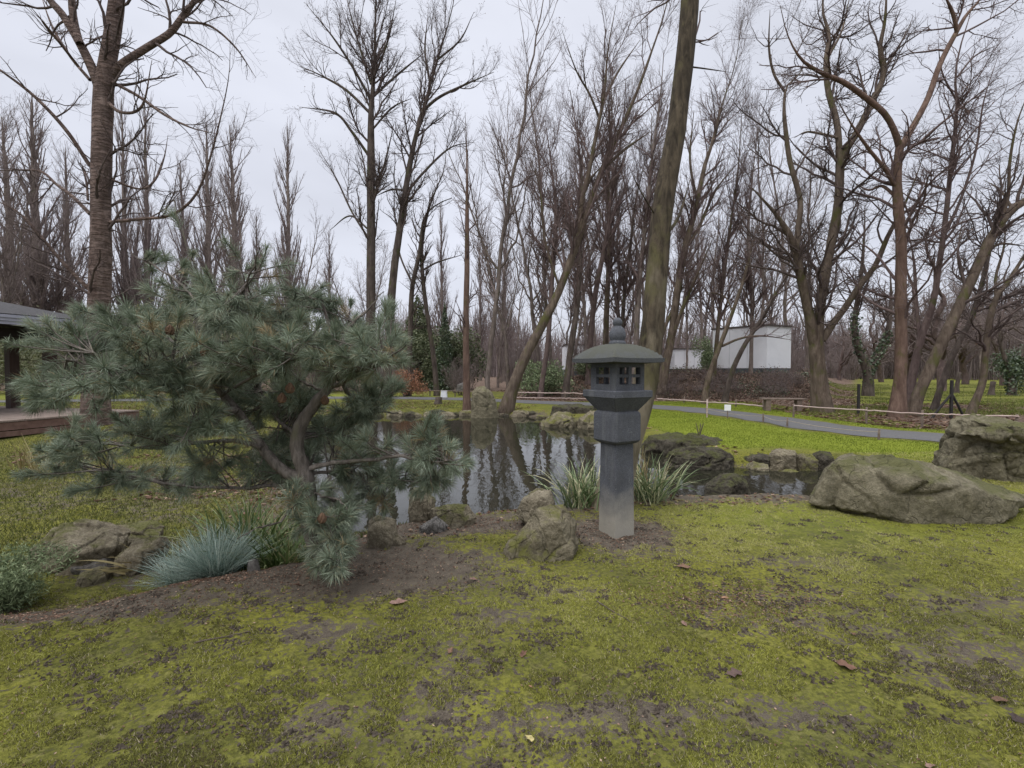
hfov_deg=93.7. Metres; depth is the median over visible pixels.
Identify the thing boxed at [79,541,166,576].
dead leaves clump
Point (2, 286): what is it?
bare tree
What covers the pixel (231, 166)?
poplar tree
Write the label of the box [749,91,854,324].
bare tree
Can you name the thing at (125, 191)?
poplar tree
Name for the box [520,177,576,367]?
bare tree
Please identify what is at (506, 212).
bare tree
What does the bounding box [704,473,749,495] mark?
rock
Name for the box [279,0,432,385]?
bare tree
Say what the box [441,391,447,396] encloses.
white box
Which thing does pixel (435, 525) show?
rock
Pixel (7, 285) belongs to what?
bare tree
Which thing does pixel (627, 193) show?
bare tree
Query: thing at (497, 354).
bare tree
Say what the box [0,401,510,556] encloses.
rough grass
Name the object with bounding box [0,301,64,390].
pine bush
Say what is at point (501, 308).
bare tree
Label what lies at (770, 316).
bare tree
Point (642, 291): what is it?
bare tree
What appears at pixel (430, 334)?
bare tree
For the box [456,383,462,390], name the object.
rock
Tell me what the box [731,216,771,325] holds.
bare tree
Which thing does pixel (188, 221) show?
bare tree
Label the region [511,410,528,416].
rock
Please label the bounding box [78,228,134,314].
bare tree
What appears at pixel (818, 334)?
bare tree
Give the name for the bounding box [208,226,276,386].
bare tree
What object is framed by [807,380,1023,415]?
meadow grass
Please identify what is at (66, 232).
bare tree
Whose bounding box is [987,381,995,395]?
tree stump
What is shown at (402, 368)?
bare shrub
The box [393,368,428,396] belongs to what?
withered shrub
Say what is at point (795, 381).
bare shrub
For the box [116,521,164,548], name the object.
rock
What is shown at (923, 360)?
bare tree
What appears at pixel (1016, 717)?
fallen leaf
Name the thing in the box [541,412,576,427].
rock
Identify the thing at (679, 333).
bare tree
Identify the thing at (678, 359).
white building
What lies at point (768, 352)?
white building
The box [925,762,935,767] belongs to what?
fallen leaf
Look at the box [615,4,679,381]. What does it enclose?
bare tree
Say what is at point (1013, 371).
bare tree
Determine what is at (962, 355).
bare tree
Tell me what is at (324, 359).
pine bush
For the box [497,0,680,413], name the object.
bare tree
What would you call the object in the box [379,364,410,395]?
bare shrub
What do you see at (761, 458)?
rock
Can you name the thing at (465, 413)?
rock
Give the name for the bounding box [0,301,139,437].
pavilion
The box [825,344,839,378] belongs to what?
bare shrub
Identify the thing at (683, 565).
fallen leaf
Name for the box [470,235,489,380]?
poplar tree
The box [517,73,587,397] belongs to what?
bare tree
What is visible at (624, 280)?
bare tree
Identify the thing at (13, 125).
bare tree
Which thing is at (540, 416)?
rock
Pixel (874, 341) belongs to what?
bare tree
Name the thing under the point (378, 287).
bare tree
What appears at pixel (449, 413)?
rock
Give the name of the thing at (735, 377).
bramble undergrowth
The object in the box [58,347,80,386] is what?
bare shrub
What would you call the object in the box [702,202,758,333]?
bare tree
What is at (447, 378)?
bare shrub
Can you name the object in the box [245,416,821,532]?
pond water
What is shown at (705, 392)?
bare tree
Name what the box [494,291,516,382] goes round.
bare tree
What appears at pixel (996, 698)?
fallen leaf
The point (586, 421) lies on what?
rock
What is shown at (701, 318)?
bare tree
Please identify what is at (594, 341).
bare tree
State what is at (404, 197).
bare tree
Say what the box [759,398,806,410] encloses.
bench
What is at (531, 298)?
bare tree
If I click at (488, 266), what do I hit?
bare tree
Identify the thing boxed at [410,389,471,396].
rail fence
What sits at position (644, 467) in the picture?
sedge tuft
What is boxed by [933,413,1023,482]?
boulder
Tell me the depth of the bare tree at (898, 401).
14.61 m
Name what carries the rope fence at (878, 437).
on the ground at (802, 710)
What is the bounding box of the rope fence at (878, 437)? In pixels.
[705,407,880,439]
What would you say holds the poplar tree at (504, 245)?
on the ground at (802, 710)
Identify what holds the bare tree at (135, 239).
on the ground at (802, 710)
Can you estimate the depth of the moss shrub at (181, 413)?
11.27 m
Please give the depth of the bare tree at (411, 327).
26.62 m
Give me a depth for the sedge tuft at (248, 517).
4.10 m
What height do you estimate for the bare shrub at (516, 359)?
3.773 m
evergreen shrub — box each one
[514,358,574,395]
[573,363,603,378]
[689,334,713,369]
[988,344,1023,392]
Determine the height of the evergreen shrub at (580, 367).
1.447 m
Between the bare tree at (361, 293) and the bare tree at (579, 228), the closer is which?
the bare tree at (579, 228)
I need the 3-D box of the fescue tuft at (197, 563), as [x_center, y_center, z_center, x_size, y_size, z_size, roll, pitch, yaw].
[-2.273,1.271,3.649,0.986,0.485,0.974,0,2,0]
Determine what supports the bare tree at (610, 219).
on the ground at (802, 710)
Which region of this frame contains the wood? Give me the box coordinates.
[3,268,1023,379]
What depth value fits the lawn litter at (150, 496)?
8.48 m
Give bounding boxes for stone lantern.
[572,318,664,538]
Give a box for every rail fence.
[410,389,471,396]
[517,390,585,400]
[656,395,762,408]
[792,404,1018,427]
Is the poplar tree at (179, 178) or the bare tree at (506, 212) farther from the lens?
the poplar tree at (179, 178)
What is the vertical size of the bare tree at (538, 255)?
23.474 m
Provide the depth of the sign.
14.31 m
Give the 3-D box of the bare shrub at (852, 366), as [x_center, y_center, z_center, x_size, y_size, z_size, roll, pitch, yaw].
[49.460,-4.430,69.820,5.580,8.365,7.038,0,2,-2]
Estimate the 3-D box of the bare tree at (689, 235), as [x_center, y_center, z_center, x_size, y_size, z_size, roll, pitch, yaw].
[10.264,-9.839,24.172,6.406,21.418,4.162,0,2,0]
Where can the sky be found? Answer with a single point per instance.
(282, 87)
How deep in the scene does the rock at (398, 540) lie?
3.95 m
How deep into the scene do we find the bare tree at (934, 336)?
32.70 m
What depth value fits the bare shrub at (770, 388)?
24.56 m
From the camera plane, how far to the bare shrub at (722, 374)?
27.41 m
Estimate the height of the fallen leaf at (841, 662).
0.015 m
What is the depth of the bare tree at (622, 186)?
31.73 m
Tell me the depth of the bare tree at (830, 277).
44.02 m
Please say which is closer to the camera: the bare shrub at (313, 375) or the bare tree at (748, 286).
the bare tree at (748, 286)
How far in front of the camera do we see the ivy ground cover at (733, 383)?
25.84 m
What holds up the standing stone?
in the pond water
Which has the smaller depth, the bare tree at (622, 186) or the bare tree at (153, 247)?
the bare tree at (622, 186)
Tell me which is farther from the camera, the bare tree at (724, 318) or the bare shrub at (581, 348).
the bare tree at (724, 318)
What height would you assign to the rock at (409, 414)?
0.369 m
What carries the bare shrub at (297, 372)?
on the ground at (802, 710)
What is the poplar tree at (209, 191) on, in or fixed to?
on the ground at (802, 710)
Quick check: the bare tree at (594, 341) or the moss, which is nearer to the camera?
the moss
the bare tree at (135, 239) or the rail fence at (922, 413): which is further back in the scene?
the bare tree at (135, 239)
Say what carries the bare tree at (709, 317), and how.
on the ground at (802, 710)
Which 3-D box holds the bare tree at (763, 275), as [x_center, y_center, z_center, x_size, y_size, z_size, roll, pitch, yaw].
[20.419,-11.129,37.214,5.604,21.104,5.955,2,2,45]
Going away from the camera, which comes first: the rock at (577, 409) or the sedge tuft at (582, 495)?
the sedge tuft at (582, 495)
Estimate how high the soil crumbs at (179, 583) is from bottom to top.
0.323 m
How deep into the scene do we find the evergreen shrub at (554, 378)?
25.07 m
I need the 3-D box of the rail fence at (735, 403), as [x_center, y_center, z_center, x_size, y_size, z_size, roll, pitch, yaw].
[8.069,0.764,19.967,0.316,0.429,5.336,-1,2,-29]
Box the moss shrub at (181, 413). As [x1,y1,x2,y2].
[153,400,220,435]
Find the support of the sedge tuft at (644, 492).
on the ground at (802, 710)
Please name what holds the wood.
on the ground at (802, 710)
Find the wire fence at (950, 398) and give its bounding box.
[857,380,1013,418]
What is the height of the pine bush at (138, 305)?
5.301 m
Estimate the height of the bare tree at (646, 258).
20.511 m
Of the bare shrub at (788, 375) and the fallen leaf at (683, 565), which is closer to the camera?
the fallen leaf at (683, 565)
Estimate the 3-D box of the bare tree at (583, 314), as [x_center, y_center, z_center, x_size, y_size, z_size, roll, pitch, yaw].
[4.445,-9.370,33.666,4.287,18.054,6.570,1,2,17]
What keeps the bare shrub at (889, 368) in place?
on the ground at (802, 710)
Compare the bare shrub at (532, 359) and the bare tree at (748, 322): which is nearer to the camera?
the bare shrub at (532, 359)
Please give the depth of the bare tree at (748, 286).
28.91 m
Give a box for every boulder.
[806,452,1023,524]
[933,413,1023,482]
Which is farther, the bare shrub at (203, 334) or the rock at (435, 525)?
the bare shrub at (203, 334)
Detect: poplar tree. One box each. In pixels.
[0,79,87,374]
[0,101,51,304]
[48,136,88,382]
[111,90,142,318]
[117,88,179,316]
[163,149,202,356]
[181,104,226,330]
[199,107,263,314]
[247,205,270,324]
[258,116,320,309]
[318,224,339,328]
[429,198,457,336]
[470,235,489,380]
[492,220,517,381]
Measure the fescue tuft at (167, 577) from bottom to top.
0.384 m
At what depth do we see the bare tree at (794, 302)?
28.37 m
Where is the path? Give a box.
[0,397,943,441]
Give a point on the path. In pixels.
(885, 433)
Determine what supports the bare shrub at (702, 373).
on the ground at (802, 710)
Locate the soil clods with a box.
[8,504,1019,767]
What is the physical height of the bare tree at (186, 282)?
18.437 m
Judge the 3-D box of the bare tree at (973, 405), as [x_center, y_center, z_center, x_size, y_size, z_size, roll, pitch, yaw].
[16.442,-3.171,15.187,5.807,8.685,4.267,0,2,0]
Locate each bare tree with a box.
[0,0,271,425]
[0,93,60,205]
[0,153,52,306]
[0,162,53,388]
[0,165,85,352]
[0,171,46,340]
[0,188,63,312]
[17,172,89,349]
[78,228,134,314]
[111,190,167,310]
[112,203,190,323]
[150,211,204,371]
[155,219,193,325]
[156,197,204,355]
[186,151,247,338]
[192,176,265,338]
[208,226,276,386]
[264,198,332,372]
[272,221,315,385]
[278,243,315,386]
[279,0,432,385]
[307,241,365,384]
[344,231,391,325]
[348,226,391,330]
[376,0,507,397]
[396,182,457,395]
[405,135,465,395]
[405,262,443,344]
[418,111,539,387]
[421,268,459,355]
[436,89,491,409]
[448,0,565,389]
[477,273,510,382]
[480,94,561,370]
[482,179,528,387]
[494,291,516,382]
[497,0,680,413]
[502,26,572,372]
[502,227,540,361]
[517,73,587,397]
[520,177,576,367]
[542,122,599,349]
[543,90,618,346]
[544,196,598,338]
[545,35,610,397]
[546,77,636,371]
[547,203,601,343]
[561,170,620,377]
[574,61,667,384]
[580,13,635,344]
[590,64,676,307]
[591,0,732,510]
[598,106,664,373]
[611,115,661,312]
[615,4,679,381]
[615,185,654,343]
[618,68,699,310]
[655,0,773,398]
[660,230,686,367]
[665,207,721,368]
[666,150,726,347]
[669,177,734,357]
[676,142,716,347]
[689,187,741,339]
[693,57,771,384]
[700,165,804,403]
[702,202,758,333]
[705,215,766,325]
[710,0,1023,417]
[714,0,969,413]
[715,87,782,375]
[721,206,822,401]
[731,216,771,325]
[739,107,822,324]
[746,213,795,324]
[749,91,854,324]
[754,197,793,323]
[765,110,838,371]
[792,226,856,327]
[824,305,861,380]
[824,337,839,363]
[825,301,878,378]
[830,168,924,395]
[831,293,929,381]
[836,295,908,377]
[854,0,1023,400]
[859,249,1004,391]
[867,220,964,381]
[893,311,958,362]
[908,75,1023,416]
[916,157,1023,413]
[916,304,982,364]
[929,142,1023,410]
[939,258,1013,383]
[944,257,998,369]
[962,275,1023,385]
[984,302,1023,395]
[994,302,1023,348]
[1003,279,1023,344]
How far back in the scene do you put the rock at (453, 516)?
4.43 m
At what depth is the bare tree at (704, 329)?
47.66 m
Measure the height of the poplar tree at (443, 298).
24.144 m
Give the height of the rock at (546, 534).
0.607 m
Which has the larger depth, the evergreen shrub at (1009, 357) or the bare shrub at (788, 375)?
the evergreen shrub at (1009, 357)
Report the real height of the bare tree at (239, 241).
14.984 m
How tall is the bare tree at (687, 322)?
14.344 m
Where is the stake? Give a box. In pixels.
[706,399,707,416]
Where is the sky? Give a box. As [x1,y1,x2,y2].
[0,0,1023,363]
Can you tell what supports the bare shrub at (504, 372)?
on the ground at (802, 710)
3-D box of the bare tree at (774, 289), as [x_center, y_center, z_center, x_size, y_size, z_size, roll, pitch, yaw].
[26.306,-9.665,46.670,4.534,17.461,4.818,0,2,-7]
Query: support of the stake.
on the ground at (802, 710)
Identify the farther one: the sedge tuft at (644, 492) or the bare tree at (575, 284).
the bare tree at (575, 284)
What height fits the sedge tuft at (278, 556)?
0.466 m
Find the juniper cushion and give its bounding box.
[0,539,81,614]
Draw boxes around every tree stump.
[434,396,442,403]
[954,372,960,392]
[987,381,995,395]
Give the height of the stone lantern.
2.016 m
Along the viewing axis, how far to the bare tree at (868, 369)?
26.92 m
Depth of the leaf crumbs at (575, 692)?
2.23 m
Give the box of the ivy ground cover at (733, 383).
[570,365,830,397]
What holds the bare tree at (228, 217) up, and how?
on the ground at (802, 710)
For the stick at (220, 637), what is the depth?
2.58 m
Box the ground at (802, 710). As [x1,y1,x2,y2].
[0,372,1023,767]
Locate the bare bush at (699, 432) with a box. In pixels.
[696,423,703,434]
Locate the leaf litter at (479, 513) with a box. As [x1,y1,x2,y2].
[221,482,806,547]
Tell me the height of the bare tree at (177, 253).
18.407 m
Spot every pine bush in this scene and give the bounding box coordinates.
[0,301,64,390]
[19,334,81,390]
[68,298,209,397]
[145,300,248,382]
[218,294,320,393]
[286,321,357,391]
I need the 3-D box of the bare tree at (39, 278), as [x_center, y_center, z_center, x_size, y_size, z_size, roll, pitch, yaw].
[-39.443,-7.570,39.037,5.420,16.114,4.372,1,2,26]
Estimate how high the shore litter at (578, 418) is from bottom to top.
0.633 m
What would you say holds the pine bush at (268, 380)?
on the ground at (802, 710)
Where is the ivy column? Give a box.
[429,303,458,390]
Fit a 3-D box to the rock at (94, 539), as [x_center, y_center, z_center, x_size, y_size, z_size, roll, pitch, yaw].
[-3.712,1.424,4.135,0.753,0.522,0.599,0,2,0]
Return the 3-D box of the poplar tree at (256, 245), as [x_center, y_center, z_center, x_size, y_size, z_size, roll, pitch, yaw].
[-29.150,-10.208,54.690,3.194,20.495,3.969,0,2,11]
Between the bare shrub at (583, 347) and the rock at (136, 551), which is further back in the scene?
the bare shrub at (583, 347)
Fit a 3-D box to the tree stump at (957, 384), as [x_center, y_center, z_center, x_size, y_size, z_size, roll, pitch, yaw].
[27.842,-0.033,30.014,0.412,1.434,0.365,0,2,0]
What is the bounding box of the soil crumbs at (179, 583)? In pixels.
[0,509,929,638]
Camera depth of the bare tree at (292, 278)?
35.88 m
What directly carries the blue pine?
on the ground at (802, 710)
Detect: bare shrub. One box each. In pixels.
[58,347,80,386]
[175,318,231,391]
[287,363,309,379]
[305,331,321,384]
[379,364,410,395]
[380,350,416,379]
[436,338,480,388]
[440,357,470,392]
[443,353,479,394]
[456,352,485,389]
[497,340,535,381]
[508,336,551,389]
[510,341,543,385]
[564,334,597,375]
[566,338,583,375]
[694,365,721,377]
[717,367,729,377]
[750,383,781,395]
[758,366,786,381]
[777,368,810,387]
[778,370,797,379]
[790,336,804,370]
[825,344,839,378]
[825,346,839,377]
[829,328,871,379]
[884,352,893,378]
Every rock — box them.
[28,519,130,576]
[71,558,114,574]
[75,566,112,587]
[113,535,170,576]
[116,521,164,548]
[367,515,398,548]
[391,410,403,416]
[392,535,405,545]
[403,411,414,416]
[407,488,434,522]
[419,516,447,533]
[430,504,475,528]
[442,411,455,415]
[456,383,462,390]
[459,410,470,415]
[503,504,578,561]
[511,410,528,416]
[516,488,554,523]
[536,415,546,418]
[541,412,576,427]
[550,404,595,415]
[577,411,594,429]
[640,432,722,455]
[662,445,735,470]
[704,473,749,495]
[744,453,769,466]
[746,461,768,471]
[769,449,796,470]
[778,469,797,471]
[796,453,817,470]
[812,451,834,469]
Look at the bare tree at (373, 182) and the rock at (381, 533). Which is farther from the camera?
the bare tree at (373, 182)
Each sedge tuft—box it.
[154,484,303,570]
[221,510,307,568]
[525,449,599,510]
[594,448,709,504]
[599,444,680,495]
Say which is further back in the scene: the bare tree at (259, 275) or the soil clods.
the bare tree at (259, 275)
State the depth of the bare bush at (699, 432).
10.61 m
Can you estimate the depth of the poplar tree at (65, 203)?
51.45 m
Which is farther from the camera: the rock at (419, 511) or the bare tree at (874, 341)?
the bare tree at (874, 341)
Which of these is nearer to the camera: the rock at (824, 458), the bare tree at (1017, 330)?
the rock at (824, 458)
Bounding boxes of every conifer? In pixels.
[378,294,454,389]
[397,325,487,388]
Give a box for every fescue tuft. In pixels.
[126,538,240,589]
[143,517,283,582]
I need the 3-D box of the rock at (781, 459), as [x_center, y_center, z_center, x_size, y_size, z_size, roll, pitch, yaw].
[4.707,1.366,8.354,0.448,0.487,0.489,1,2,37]
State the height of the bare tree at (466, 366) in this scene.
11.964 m
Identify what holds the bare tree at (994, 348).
on the ground at (802, 710)
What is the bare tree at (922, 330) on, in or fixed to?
on the ground at (802, 710)
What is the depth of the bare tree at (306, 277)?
38.22 m
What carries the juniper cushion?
on the ground at (802, 710)
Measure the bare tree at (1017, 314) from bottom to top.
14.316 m
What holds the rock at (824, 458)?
on the ground at (802, 710)
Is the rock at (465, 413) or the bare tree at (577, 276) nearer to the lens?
the rock at (465, 413)
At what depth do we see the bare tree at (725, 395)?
21.64 m
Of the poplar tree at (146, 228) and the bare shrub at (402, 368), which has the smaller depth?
the bare shrub at (402, 368)
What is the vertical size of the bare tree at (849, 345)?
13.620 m
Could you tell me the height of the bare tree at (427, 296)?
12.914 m
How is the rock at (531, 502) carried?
on the ground at (802, 710)
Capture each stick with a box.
[196,631,249,642]
[597,601,633,622]
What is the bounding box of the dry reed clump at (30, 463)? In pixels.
[4,433,55,480]
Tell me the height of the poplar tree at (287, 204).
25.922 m
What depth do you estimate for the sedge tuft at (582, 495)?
5.13 m
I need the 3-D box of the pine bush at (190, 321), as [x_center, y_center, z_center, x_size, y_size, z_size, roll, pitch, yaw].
[-20.512,-2.451,32.633,10.154,6.298,7.866,0,2,0]
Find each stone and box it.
[247,559,260,571]
[471,386,498,417]
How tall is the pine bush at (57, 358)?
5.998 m
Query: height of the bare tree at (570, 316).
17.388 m
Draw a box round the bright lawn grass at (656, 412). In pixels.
[576,401,947,463]
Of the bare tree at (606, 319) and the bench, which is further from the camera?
the bare tree at (606, 319)
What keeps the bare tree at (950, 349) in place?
on the ground at (802, 710)
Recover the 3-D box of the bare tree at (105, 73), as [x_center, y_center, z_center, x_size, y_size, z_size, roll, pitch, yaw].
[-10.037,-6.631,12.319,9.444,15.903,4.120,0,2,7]
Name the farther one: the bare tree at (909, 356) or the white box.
the bare tree at (909, 356)
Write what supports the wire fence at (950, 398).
on the ground at (802, 710)
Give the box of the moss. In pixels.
[0,451,1023,767]
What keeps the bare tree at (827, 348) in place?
on the ground at (802, 710)
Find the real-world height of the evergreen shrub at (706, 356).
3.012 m
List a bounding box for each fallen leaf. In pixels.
[389,598,407,603]
[519,650,526,656]
[525,735,533,741]
[677,563,690,567]
[727,667,741,676]
[831,659,855,669]
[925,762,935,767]
[992,696,1008,700]
[1008,712,1023,722]
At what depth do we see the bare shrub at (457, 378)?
27.91 m
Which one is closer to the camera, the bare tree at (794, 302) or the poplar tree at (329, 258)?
the bare tree at (794, 302)
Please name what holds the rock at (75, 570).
on the ground at (802, 710)
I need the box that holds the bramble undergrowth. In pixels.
[526,364,829,399]
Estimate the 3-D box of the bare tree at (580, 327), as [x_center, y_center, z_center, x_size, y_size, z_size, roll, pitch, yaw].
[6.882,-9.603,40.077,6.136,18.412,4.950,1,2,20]
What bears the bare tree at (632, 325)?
on the ground at (802, 710)
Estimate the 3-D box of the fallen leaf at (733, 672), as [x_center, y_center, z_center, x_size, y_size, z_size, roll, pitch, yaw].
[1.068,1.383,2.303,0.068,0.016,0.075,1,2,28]
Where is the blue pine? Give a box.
[0,199,478,585]
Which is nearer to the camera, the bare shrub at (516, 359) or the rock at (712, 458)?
the rock at (712, 458)
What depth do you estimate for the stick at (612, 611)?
2.89 m
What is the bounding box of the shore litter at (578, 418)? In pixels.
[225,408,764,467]
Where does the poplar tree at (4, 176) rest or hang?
on the ground at (802, 710)
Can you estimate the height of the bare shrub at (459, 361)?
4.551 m
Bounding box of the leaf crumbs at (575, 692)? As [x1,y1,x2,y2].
[1,504,1023,767]
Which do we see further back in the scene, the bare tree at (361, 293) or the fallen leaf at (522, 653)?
the bare tree at (361, 293)
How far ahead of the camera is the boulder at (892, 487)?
4.58 m
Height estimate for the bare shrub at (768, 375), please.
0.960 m
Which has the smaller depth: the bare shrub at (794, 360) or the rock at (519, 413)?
the rock at (519, 413)
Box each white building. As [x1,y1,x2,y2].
[561,344,583,375]
[669,348,703,371]
[711,324,791,374]
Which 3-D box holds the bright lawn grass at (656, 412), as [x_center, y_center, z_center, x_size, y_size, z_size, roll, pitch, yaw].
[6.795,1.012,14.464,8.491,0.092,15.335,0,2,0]
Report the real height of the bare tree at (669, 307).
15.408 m
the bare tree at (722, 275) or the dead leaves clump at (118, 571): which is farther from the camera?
the bare tree at (722, 275)
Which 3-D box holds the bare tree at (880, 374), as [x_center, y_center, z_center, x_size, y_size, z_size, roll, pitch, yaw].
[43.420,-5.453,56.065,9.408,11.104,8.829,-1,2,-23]
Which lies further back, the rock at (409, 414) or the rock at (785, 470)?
the rock at (409, 414)
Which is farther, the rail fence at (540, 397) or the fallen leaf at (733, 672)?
the rail fence at (540, 397)
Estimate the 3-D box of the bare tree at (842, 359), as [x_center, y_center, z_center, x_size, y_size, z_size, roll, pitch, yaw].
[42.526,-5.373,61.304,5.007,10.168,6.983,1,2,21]
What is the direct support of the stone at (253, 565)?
on the ground at (802, 710)
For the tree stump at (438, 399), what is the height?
0.440 m
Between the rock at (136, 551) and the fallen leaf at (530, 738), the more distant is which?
the rock at (136, 551)
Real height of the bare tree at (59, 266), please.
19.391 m
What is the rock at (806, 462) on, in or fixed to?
on the ground at (802, 710)
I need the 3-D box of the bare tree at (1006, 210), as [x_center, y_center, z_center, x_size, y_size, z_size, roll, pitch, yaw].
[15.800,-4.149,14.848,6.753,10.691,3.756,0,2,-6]
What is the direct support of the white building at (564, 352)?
on the ground at (802, 710)
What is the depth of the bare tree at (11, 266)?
35.91 m
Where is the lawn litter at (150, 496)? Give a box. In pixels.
[10,397,535,500]
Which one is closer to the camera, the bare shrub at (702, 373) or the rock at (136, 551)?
the rock at (136, 551)
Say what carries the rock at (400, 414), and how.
on the ground at (802, 710)
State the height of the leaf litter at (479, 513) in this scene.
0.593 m
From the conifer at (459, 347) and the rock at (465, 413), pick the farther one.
the conifer at (459, 347)
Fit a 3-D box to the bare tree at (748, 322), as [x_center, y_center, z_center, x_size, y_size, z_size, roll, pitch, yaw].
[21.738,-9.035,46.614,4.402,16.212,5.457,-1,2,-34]
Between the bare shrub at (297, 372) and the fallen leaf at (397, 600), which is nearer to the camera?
the fallen leaf at (397, 600)
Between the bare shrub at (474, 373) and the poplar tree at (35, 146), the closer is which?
the bare shrub at (474, 373)
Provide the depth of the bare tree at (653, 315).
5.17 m
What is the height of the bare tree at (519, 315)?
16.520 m
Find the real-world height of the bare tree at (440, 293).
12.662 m
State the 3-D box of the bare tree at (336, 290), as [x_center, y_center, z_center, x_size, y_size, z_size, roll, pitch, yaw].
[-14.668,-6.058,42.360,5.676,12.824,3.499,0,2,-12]
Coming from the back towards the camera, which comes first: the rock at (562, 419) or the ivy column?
the ivy column
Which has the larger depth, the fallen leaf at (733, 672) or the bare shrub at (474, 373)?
the bare shrub at (474, 373)
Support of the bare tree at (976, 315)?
on the ground at (802, 710)
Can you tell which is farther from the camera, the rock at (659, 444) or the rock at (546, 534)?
the rock at (659, 444)
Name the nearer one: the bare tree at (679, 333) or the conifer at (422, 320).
the conifer at (422, 320)
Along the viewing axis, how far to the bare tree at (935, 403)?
16.85 m
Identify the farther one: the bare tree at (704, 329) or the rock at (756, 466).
the bare tree at (704, 329)
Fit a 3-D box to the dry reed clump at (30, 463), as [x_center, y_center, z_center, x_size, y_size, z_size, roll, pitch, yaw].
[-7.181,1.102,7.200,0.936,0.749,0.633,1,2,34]
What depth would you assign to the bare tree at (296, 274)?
36.98 m
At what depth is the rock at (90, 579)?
3.74 m
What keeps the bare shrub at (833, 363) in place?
on the ground at (802, 710)

